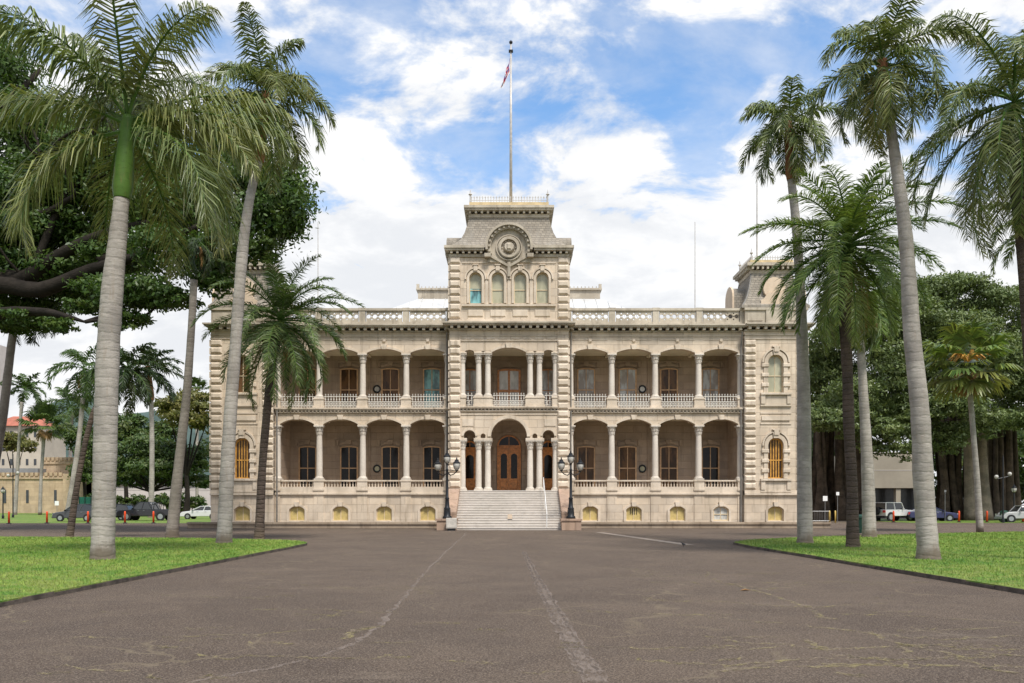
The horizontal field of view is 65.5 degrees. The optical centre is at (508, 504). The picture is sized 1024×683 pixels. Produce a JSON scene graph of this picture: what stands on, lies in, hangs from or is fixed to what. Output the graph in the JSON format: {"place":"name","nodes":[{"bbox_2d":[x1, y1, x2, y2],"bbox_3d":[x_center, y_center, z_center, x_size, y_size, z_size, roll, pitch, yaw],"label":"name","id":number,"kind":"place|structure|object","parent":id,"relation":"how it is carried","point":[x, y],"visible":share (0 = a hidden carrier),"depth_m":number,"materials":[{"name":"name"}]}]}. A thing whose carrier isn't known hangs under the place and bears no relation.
{"place":"outdoors","nodes":[
{"label":"outdoors","id":0,"kind":"place"},
{"bbox_2d":[0,345,6,396],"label":"apartment block","id":1,"kind":"structure","parent":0,"point":[2,355],"depth_m":395.37,"materials":[{"name":"grey concrete"}]},
{"bbox_2d":[0,416,65,467],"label":"red roofed building","id":2,"kind":"structure","parent":0,"point":[55,448],"depth_m":260.00,"materials":[{"name":"tile"}]},
{"bbox_2d":[0,513,210,522],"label":"lawn","id":3,"kind":"structure","parent":0,"point":[27,518],"depth_m":86.97,"materials":[{"name":"plant"}]},
{"bbox_2d":[0,487,5,518],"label":"street lamp","id":4,"kind":"object","parent":3,"relation":"on","point":[2,490],"visible":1,"depth_m":91.94,"materials":[{"name":"black metal"}]},
{"bbox_2d":[7,454,18,517],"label":"street lamp","id":5,"kind":"object","parent":3,"relation":"on","point":[13,475],"visible":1,"depth_m":99.95,"materials":[{"name":"black metal"}]},
{"bbox_2d":[0,372,47,514],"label":"royal palm","id":6,"kind":"object","parent":3,"relation":"on","point":[27,385],"visible":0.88,"depth_m":124.82,"materials":[{"name":"green plant"}]},
{"bbox_2d":[14,398,72,514],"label":"fan palm","id":7,"kind":"object","parent":3,"relation":"on","point":[43,410],"visible":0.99,"depth_m":124.60,"materials":[{"name":"green plant"}]},
{"bbox_2d":[0,457,91,512],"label":"barracks","id":8,"kind":"structure","parent":3,"relation":"on","point":[56,483],"depth_m":150.00,"materials":[{"name":"stone"}]},
{"bbox_2d":[43,343,96,508],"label":"royal palm","id":9,"kind":"object","parent":3,"relation":"on","point":[84,384],"visible":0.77,"depth_m":99.65,"materials":[{"name":"green plant"}]},
{"bbox_2d":[52,504,91,520],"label":"parked car","id":10,"kind":"object","parent":3,"relation":"on","point":[82,509],"visible":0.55,"depth_m":77.18,"materials":[{"name":"grey paint"}]},
{"bbox_2d":[52,422,91,496],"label":"tree","id":11,"kind":"object","parent":3,"relation":"on","point":[69,436],"visible":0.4,"depth_m":148.52,"materials":[{"name":"green plant"}]},
{"bbox_2d":[79,497,91,503],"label":"fence","id":12,"kind":"object","parent":3,"relation":"on","point":[85,500],"visible":0.12,"depth_m":112.05,"materials":[{"name":"green metal"}]},
{"bbox_2d":[116,504,133,519],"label":"parked car","id":13,"kind":"object","parent":3,"relation":"on","point":[124,507],"visible":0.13,"depth_m":83.25,"materials":[{"name":"black paint"}]},
{"bbox_2d":[80,409,177,502],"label":"tree","id":14,"kind":"object","parent":3,"relation":"on","point":[129,424],"visible":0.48,"depth_m":129.82,"materials":[{"name":"green plant"}]},
{"bbox_2d":[116,502,167,520],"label":"pickup truck","id":15,"kind":"object","parent":3,"relation":"on","point":[137,510],"visible":0.77,"depth_m":81.11,"materials":[{"name":"black paint"}]},
{"bbox_2d":[78,491,207,511],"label":"hedge","id":16,"kind":"object","parent":3,"relation":"on","point":[163,498],"visible":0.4,"depth_m":129.69,"materials":[{"name":"green plant"}]},
{"bbox_2d":[87,432,210,492],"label":"tree","id":17,"kind":"object","parent":3,"relation":"on","point":[131,468],"visible":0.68,"depth_m":116.78,"materials":[{"name":"green plant"}]},
{"bbox_2d":[120,344,183,517],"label":"royal palm","id":18,"kind":"object","parent":3,"relation":"on","point":[166,384],"visible":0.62,"depth_m":99.76,"materials":[{"name":"green plant"}]},
{"bbox_2d":[153,387,210,511],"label":"tree","id":19,"kind":"object","parent":3,"relation":"on","point":[168,409],"visible":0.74,"depth_m":110.85,"materials":[{"name":"green plant"}]},
{"bbox_2d":[180,506,210,518],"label":"parked car","id":20,"kind":"object","parent":3,"relation":"on","point":[200,511],"visible":0.59,"depth_m":89.17,"materials":[{"name":"white paint"}]},
{"bbox_2d":[192,375,210,504],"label":"fan palm","id":21,"kind":"object","parent":3,"relation":"on","point":[199,382],"visible":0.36,"depth_m":149.79,"materials":[{"name":"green plant"}]},
{"bbox_2d":[50,398,210,481],"bbox_3d":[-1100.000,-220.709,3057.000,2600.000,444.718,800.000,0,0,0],"label":"hills","id":22,"kind":"structure","parent":0,"point":[157,419],"depth_m":3098.88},
{"bbox_2d":[0,536,306,602],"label":"lawn","id":23,"kind":"structure","parent":0,"point":[68,581],"depth_m":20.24,"materials":[{"name":"plant"}]},
{"bbox_2d":[0,0,302,559],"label":"royal palm","id":24,"kind":"object","parent":23,"relation":"on","point":[170,137],"visible":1,"depth_m":22.39,"materials":[{"name":"green plant"}]},
{"bbox_2d":[200,1,337,542],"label":"royal palm","id":25,"kind":"object","parent":23,"relation":"on","point":[282,84],"visible":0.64,"depth_m":31.86,"materials":[{"name":"green plant"}]},
{"bbox_2d":[116,482,210,510],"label":"long low building","id":26,"kind":"structure","parent":0,"point":[205,494],"depth_m":190.00,"materials":[{"name":"grey concrete"}]},
{"bbox_2d":[0,523,1023,682],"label":"driveway","id":27,"kind":"structure","parent":0,"point":[467,595],"depth_m":11.81,"materials":[{"name":"asphalt"}]},
{"bbox_2d":[0,298,74,459],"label":"royal palm","id":28,"kind":"object","parent":27,"relation":"on","point":[7,377],"visible":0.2,"depth_m":54.84,"materials":[{"name":"grey plant"}]},
{"bbox_2d":[65,342,167,536],"bbox_3d":[-18.464,-3.069,37.720,4.410,9.443,3.489,0,0,-32],"label":"date palm","id":29,"kind":"object","parent":27,"relation":"on","point":[127,383],"visible":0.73,"depth_m":37.88,"materials":[{"name":"green plant"}]},
{"bbox_2d":[0,543,306,606],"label":"kerb","id":30,"kind":"structure","parent":27,"relation":"on","point":[53,594],"depth_m":16.91,"materials":[{"name":"concrete"}]},
{"bbox_2d":[164,236,230,537],"bbox_3d":[-14.863,-5.595,38.147,2.491,14.532,2.353,0,0,35],"label":"royal palm","id":31,"kind":"object","parent":27,"relation":"on","point":[173,518],"visible":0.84,"depth_m":37.84,"materials":[{"name":"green plant"}]},
{"bbox_2d":[191,250,364,539],"bbox_3d":[-10.308,-4.761,35.702,7.323,12.796,6.665,0,0,0],"label":"date palm","id":32,"kind":"object","parent":27,"relation":"on","point":[283,300],"visible":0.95,"depth_m":35.52,"materials":[{"name":"green plant"}]},
{"bbox_2d":[187,522,436,527],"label":"wall","id":33,"kind":"structure","parent":27,"relation":"on","point":[323,524],"depth_m":54.93,"materials":[{"name":"stone"}]},
{"bbox_2d":[195,534,606,681],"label":"pavement seams","id":34,"kind":"object","parent":27,"relation":"on","point":[593,667],"visible":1,"depth_m":9.98,"materials":[{"name":"grey"}]},
{"bbox_2d":[446,518,456,530],"bbox_3d":[-3.620,1.250,50.142,0.660,0.800,0.415,0,0,0],"label":"utility box","id":35,"kind":"object","parent":27,"relation":"on","point":[451,524],"visible":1,"depth_m":49.94,"materials":[{"name":"grey metal"}]},
{"bbox_2d":[447,519,455,527],"bbox_3d":[-3.620,1.180,49.941,0.560,0.540,0.012,0,0,0],"label":"door","id":36,"kind":"structure","parent":35,"relation":"in","point":[451,523],"depth_m":49.93,"materials":[{"name":"grey metal"}]},
{"bbox_2d":[202,190,814,529],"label":"palace","id":37,"kind":"structure","parent":27,"relation":"on","point":[508,367],"depth_m":56.95,"materials":[{"name":"stone"}]},
{"bbox_2d":[235,506,249,520],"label":"basement window","id":38,"kind":"structure","parent":37,"relation":"in","point":[242,513],"depth_m":56.80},
{"bbox_2d":[235,438,249,477],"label":"window","id":39,"kind":"structure","parent":37,"relation":"in","point":[242,446],"depth_m":56.81,"materials":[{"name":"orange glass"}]},
{"bbox_2d":[238,355,249,391],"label":"window","id":40,"kind":"structure","parent":37,"relation":"in","point":[241,378],"depth_m":56.83,"materials":[{"name":"orange glass"}]},
{"bbox_2d":[289,506,304,520],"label":"basement window","id":41,"kind":"structure","parent":37,"relation":"in","point":[296,513],"depth_m":57.12,"materials":[{"name":"glass"}]},
{"bbox_2d":[298,446,315,486],"bbox_3d":[-15.170,-2.760,60.020,1.360,3.300,0.120,0,0,0],"label":"window","id":42,"kind":"structure","parent":37,"relation":"in","point":[306,454],"depth_m":60.02,"materials":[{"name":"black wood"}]},
{"bbox_2d":[298,368,316,406],"bbox_3d":[-15.170,-8.655,60.020,1.360,3.250,0.120,0,0,0],"label":"window","id":43,"kind":"structure","parent":37,"relation":"in","point":[315,370],"depth_m":60.02,"materials":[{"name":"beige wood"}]},
{"bbox_2d":[333,506,347,520],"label":"basement window","id":44,"kind":"structure","parent":37,"relation":"in","point":[340,513],"depth_m":57.12,"materials":[{"name":"glass"}]},
{"bbox_2d":[340,446,357,486],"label":"window","id":45,"kind":"structure","parent":37,"relation":"in","point":[348,454],"depth_m":60.02,"materials":[{"name":"black wood"}]},
{"bbox_2d":[340,368,357,406],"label":"window","id":46,"kind":"structure","parent":37,"relation":"in","point":[348,376],"depth_m":60.02,"materials":[{"name":"beige wood"}]},
{"bbox_2d":[377,506,391,520],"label":"basement window","id":47,"kind":"structure","parent":37,"relation":"in","point":[384,513],"depth_m":57.12,"materials":[{"name":"glass"}]},
{"bbox_2d":[381,446,399,486],"bbox_3d":[-8.930,-2.760,60.020,1.360,3.300,0.120,0,0,0],"label":"window","id":48,"kind":"structure","parent":37,"relation":"in","point":[390,455],"depth_m":60.02,"materials":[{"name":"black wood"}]},
{"bbox_2d":[381,368,399,406],"bbox_3d":[-8.930,-8.655,60.020,1.360,3.250,0.120,0,0,0],"label":"window","id":49,"kind":"structure","parent":37,"relation":"in","point":[390,377],"depth_m":60.02,"materials":[{"name":"beige wood"}]},
{"bbox_2d":[420,506,435,520],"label":"basement window","id":50,"kind":"structure","parent":37,"relation":"in","point":[427,513],"depth_m":57.12,"materials":[{"name":"glass"}]},
{"bbox_2d":[423,446,440,486],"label":"window","id":51,"kind":"structure","parent":37,"relation":"in","point":[430,453],"depth_m":60.02,"materials":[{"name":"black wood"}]},
{"bbox_2d":[423,368,440,406],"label":"window","id":52,"kind":"structure","parent":37,"relation":"in","point":[431,376],"depth_m":60.02,"materials":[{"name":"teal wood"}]},
{"bbox_2d":[434,451,459,518],"bbox_3d":[-3.970,-1.285,51.150,2.148,4.390,0.599,0,0,35],"label":"street lamp","id":53,"kind":"object","parent":37,"relation":"on","point":[456,466],"visible":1,"depth_m":51.04,"materials":[{"name":"black metal"}]},
{"bbox_2d":[465,441,475,489],"bbox_3d":[-2.950,-2.910,59.998,1.200,3.800,0.165,0,0,0],"label":"door","id":54,"kind":"structure","parent":37,"relation":"in","point":[470,451],"depth_m":59.95,"materials":[{"name":"brown wood"}]},
{"bbox_2d":[465,369,475,405],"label":"window","id":55,"kind":"structure","parent":37,"relation":"in","point":[470,374],"depth_m":60.01,"materials":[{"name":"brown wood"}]},
{"bbox_2d":[469,273,481,302],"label":"window","id":56,"kind":"structure","parent":37,"relation":"in","point":[475,281],"depth_m":56.47,"materials":[{"name":"teal glass"}]},
{"bbox_2d":[492,273,503,302],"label":"window","id":57,"kind":"structure","parent":37,"relation":"in","point":[497,279],"depth_m":56.47,"materials":[{"name":"beige glass"}]},
{"bbox_2d":[497,435,520,489],"bbox_3d":[0.000,-3.115,59.998,1.780,4.210,0.165,0,0,0],"label":"door","id":58,"kind":"structure","parent":37,"relation":"in","point":[508,447],"depth_m":59.95,"materials":[{"name":"brown wood"}]},
{"bbox_2d":[497,369,520,405],"bbox_3d":[0.000,-8.580,60.000,1.750,3.300,0.120,0,0,0],"label":"window","id":59,"kind":"structure","parent":37,"relation":"in","point":[508,380],"depth_m":60.01,"materials":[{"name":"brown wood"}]},
{"bbox_2d":[509,40,512,201],"bbox_3d":[0.140,-28.215,59.600,0.320,13.070,0.320,0,0,0],"label":"flagpole","id":60,"kind":"object","parent":37,"relation":"on","point":[510,154],"visible":0.91,"depth_m":59.52,"materials":[{"name":"metal"}]},
{"bbox_2d":[501,58,509,87],"bbox_3d":[-0.326,-32.220,59.617,0.750,2.420,0.244,0,0,-8],"label":"flag","id":61,"kind":"object","parent":60,"relation":"hanging from","point":[506,74],"visible":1,"depth_m":59.60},
{"bbox_2d":[514,273,525,302],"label":"window","id":62,"kind":"structure","parent":37,"relation":"in","point":[519,279],"depth_m":56.47,"materials":[{"name":"beige glass"}]},
{"bbox_2d":[536,273,548,302],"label":"window","id":63,"kind":"structure","parent":37,"relation":"in","point":[542,281],"depth_m":56.47,"materials":[{"name":"beige glass"}]},
{"bbox_2d":[542,441,552,489],"bbox_3d":[2.950,-2.910,59.998,1.200,3.800,0.165,0,0,0],"label":"door","id":64,"kind":"structure","parent":37,"relation":"in","point":[547,451],"depth_m":59.95,"materials":[{"name":"brown wood"}]},
{"bbox_2d":[542,369,552,405],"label":"window","id":65,"kind":"structure","parent":37,"relation":"in","point":[547,374],"depth_m":60.01,"materials":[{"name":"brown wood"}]},
{"bbox_2d":[558,451,583,518],"bbox_3d":[3.970,-1.285,51.150,2.148,4.390,0.599,0,0,-35],"label":"street lamp","id":66,"kind":"object","parent":37,"relation":"on","point":[561,466],"visible":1,"depth_m":51.04,"materials":[{"name":"black metal"}]},
{"bbox_2d":[577,446,594,486],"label":"window","id":67,"kind":"structure","parent":37,"relation":"in","point":[586,453],"depth_m":60.02,"materials":[{"name":"beige wood"}]},
{"bbox_2d":[577,368,594,406],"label":"window","id":68,"kind":"structure","parent":37,"relation":"in","point":[585,376],"depth_m":60.02,"materials":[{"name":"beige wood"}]},
{"bbox_2d":[582,506,597,520],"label":"basement window","id":69,"kind":"structure","parent":37,"relation":"in","point":[589,513],"depth_m":57.12,"materials":[{"name":"glass"}]},
{"bbox_2d":[618,446,636,486],"bbox_3d":[8.930,-2.760,60.020,1.360,3.300,0.120,0,0,0],"label":"window","id":70,"kind":"structure","parent":37,"relation":"in","point":[627,455],"depth_m":60.02,"materials":[{"name":"beige wood"}]},
{"bbox_2d":[618,368,636,406],"bbox_3d":[8.930,-8.655,60.020,1.360,3.250,0.120,0,0,0],"label":"window","id":71,"kind":"structure","parent":37,"relation":"in","point":[627,377],"depth_m":60.02,"materials":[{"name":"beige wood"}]},
{"bbox_2d":[626,506,640,520],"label":"basement window","id":72,"kind":"structure","parent":37,"relation":"in","point":[633,513],"depth_m":57.12,"materials":[{"name":"glass"}]},
{"bbox_2d":[660,446,677,486],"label":"window","id":73,"kind":"structure","parent":37,"relation":"in","point":[668,454],"depth_m":60.02,"materials":[{"name":"beige wood"}]},
{"bbox_2d":[660,368,677,406],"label":"window","id":74,"kind":"structure","parent":37,"relation":"in","point":[668,376],"depth_m":60.02,"materials":[{"name":"beige wood"}]},
{"bbox_2d":[670,506,684,520],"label":"basement window","id":75,"kind":"structure","parent":37,"relation":"in","point":[677,513],"depth_m":57.12,"materials":[{"name":"glass"}]},
{"bbox_2d":[701,368,719,406],"bbox_3d":[15.170,-8.655,60.020,1.360,3.250,0.120,0,0,0],"label":"window","id":76,"kind":"structure","parent":37,"relation":"in","point":[710,376],"depth_m":60.02,"materials":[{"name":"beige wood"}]},
{"bbox_2d":[702,446,719,486],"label":"window","id":77,"kind":"structure","parent":37,"relation":"in","point":[710,454],"depth_m":60.02,"materials":[{"name":"black wood"}]},
{"bbox_2d":[713,506,728,520],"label":"basement window","id":78,"kind":"structure","parent":37,"relation":"in","point":[720,513],"depth_m":57.12,"materials":[{"name":"white glass"}]},
{"bbox_2d":[756,176,757,256],"bbox_3d":[18.373,-21.126,59.000,0.166,7.013,0.166,0,0,-22],"label":"lightning rod","id":79,"kind":"object","parent":37,"relation":"on","point":[757,216],"visible":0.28,"depth_m":58.97,"materials":[{"name":"grey paint"}]},
{"bbox_2d":[768,506,782,520],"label":"basement window","id":80,"kind":"structure","parent":37,"relation":"in","point":[775,513],"depth_m":56.80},
{"bbox_2d":[768,438,782,477],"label":"window","id":81,"kind":"structure","parent":37,"relation":"in","point":[775,455],"depth_m":56.81,"materials":[{"name":"orange glass"}]},
{"bbox_2d":[768,355,782,391],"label":"window","id":82,"kind":"structure","parent":37,"relation":"in","point":[775,369],"depth_m":56.83,"materials":[{"name":"beige glass"}]},
{"bbox_2d":[14,559,1020,678],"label":"pavement cracks","id":83,"kind":"object","parent":27,"relation":"on","point":[347,635],"visible":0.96,"depth_m":9.14,"materials":[{"name":"asphalt"}]},
{"bbox_2d":[596,532,692,544],"bbox_3d":[6.276,1.638,39.697,0.495,0.001,14.806,0,0,-8],"label":"concrete gutter","id":84,"kind":"object","parent":27,"relation":"on","point":[645,538],"visible":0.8,"depth_m":37.82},
{"bbox_2d":[581,522,830,527],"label":"wall","id":85,"kind":"structure","parent":27,"relation":"on","point":[696,524],"depth_m":54.93,"materials":[{"name":"stone"}]},
{"bbox_2d":[733,542,1023,593],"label":"kerb","id":86,"kind":"structure","parent":27,"relation":"on","point":[995,587],"depth_m":18.58,"materials":[{"name":"concrete"}]},
{"bbox_2d":[0,0,1023,504],"label":"sky","id":87,"kind":"structure","parent":0,"point":[627,113],"materials":[{"name":"blue"}]},
{"bbox_2d":[182,511,905,522],"bbox_3d":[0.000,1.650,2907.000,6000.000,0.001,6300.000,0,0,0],"label":"ground","id":88,"kind":"structure","parent":0,"point":[839,521],"depth_m":77.30,"materials":[{"name":"plant"}]},
{"bbox_2d":[3,431,38,467],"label":"tree","id":89,"kind":"object","parent":88,"relation":"on","point":[10,439],"visible":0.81,"depth_m":198.72,"materials":[{"name":"green plant"}]},
{"bbox_2d":[42,387,92,456],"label":"royal palm","id":90,"kind":"object","parent":88,"relation":"on","point":[73,415],"visible":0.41,"depth_m":164.17,"materials":[{"name":"green plant"}]},
{"bbox_2d":[0,9,327,335],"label":"spreading tree","id":91,"kind":"object","parent":88,"relation":"on","point":[66,264],"visible":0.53,"depth_m":43.72,"materials":[{"name":"green plant"}]},
{"bbox_2d":[811,394,1023,503],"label":"woodland","id":92,"kind":"object","parent":88,"relation":"on","point":[1020,434],"visible":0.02,"depth_m":144.87,"materials":[{"name":"green plant"}]},
{"bbox_2d":[834,452,913,509],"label":"office building","id":93,"kind":"structure","parent":0,"point":[893,478],"depth_m":118.00,"materials":[{"name":"grey concrete"}]},
{"bbox_2d":[735,531,1023,588],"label":"lawn","id":94,"kind":"structure","parent":0,"point":[916,564],"depth_m":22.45,"materials":[{"name":"plant"}]},
{"bbox_2d":[737,74,846,542],"bbox_3d":[11.068,-7.504,32.077,4.150,18.260,4.106,0,0,-26],"label":"royal palm","id":95,"kind":"object","parent":94,"relation":"on","point":[785,118],"visible":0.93,"depth_m":31.82,"materials":[{"name":"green plant"}]},
{"bbox_2d":[737,140,964,546],"bbox_3d":[12.398,-5.369,28.925,7.486,13.995,7.231,0,0,40],"label":"date palm","id":96,"kind":"object","parent":94,"relation":"on","point":[847,269],"visible":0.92,"depth_m":28.66,"materials":[{"name":"green plant"}]},
{"bbox_2d":[859,514,861,532],"bbox_3d":[19.227,1.050,43.500,0.640,1.020,0.640,0,0,0],"label":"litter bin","id":97,"kind":"object","parent":94,"relation":"on","point":[860,523],"visible":0.25,"depth_m":43.27,"materials":[{"name":"green plastic"}]},
{"bbox_2d":[805,272,921,536],"bbox_3d":[16.916,-4.719,37.684,4.704,12.794,5.124,0,0,0],"label":"royal palm","id":98,"kind":"object","parent":94,"relation":"on","point":[868,498],"visible":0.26,"depth_m":37.80,"materials":[{"name":"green plant"}]},
{"bbox_2d":[802,0,983,559],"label":"royal palm","id":99,"kind":"object","parent":94,"relation":"on","point":[880,97],"visible":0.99,"depth_m":22.44,"materials":[{"name":"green plant"}]},
{"bbox_2d":[873,8,1023,361],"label":"date palm","id":100,"kind":"object","parent":94,"relation":"on","point":[1007,130],"visible":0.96,"depth_m":22.36,"materials":[{"name":"green plant"}]},
{"bbox_2d":[987,202,1015,275],"bbox_3d":[22.338,-5.748,33.928,3.784,14.916,3.928,0,0,0],"label":"royal palm","id":101,"kind":"object","parent":94,"relation":"on","point":[1010,252],"visible":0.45,"depth_m":34.68,"materials":[{"name":"green plant"}]},
{"bbox_2d":[880,519,1023,522],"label":"lawn","id":102,"kind":"structure","parent":0,"point":[953,521],"depth_m":76.74,"materials":[{"name":"plant"}]},
{"bbox_2d":[808,285,941,520],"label":"banyan tree","id":103,"kind":"object","parent":102,"relation":"on","point":[884,383],"visible":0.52,"depth_m":77.30,"materials":[{"name":"green plant"}]},
{"bbox_2d":[876,502,913,520],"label":"off road car","id":104,"kind":"object","parent":102,"relation":"on","point":[884,509],"visible":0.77,"depth_m":78.55,"materials":[{"name":"white paint"}]},
{"bbox_2d":[903,507,957,520],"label":"parked car","id":105,"kind":"object","parent":102,"relation":"on","point":[942,515],"visible":0.56,"depth_m":78.11,"materials":[{"name":"blue paint"}]},
{"bbox_2d":[877,270,1017,519],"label":"banyan tree","id":106,"kind":"object","parent":102,"relation":"on","point":[950,435],"visible":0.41,"depth_m":80.33,"materials":[{"name":"green plant"}]},
{"bbox_2d":[954,279,1023,519],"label":"banyan tree","id":107,"kind":"object","parent":102,"relation":"on","point":[999,298],"visible":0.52,"depth_m":82.54,"materials":[{"name":"green plant"}]},
{"bbox_2d":[994,455,1011,522],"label":"street lamp","id":108,"kind":"object","parent":102,"relation":"on","point":[1003,477],"visible":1,"depth_m":71.95,"materials":[{"name":"black metal"}]},
{"bbox_2d":[994,505,1023,521],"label":"parked car","id":109,"kind":"object","parent":102,"relation":"on","point":[1014,513],"visible":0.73,"depth_m":73.37,"materials":[{"name":"silver metal"}]},
{"bbox_2d":[1011,485,1016,520],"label":"street lamp","id":110,"kind":"object","parent":102,"relation":"on","point":[1014,488],"visible":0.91,"depth_m":77.94,"materials":[{"name":"black metal"}]},
{"bbox_2d":[922,315,1022,531],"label":"fan palm","id":111,"kind":"object","parent":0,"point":[972,382],"visible":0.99,"depth_m":46.08,"materials":[{"name":"green plant"}]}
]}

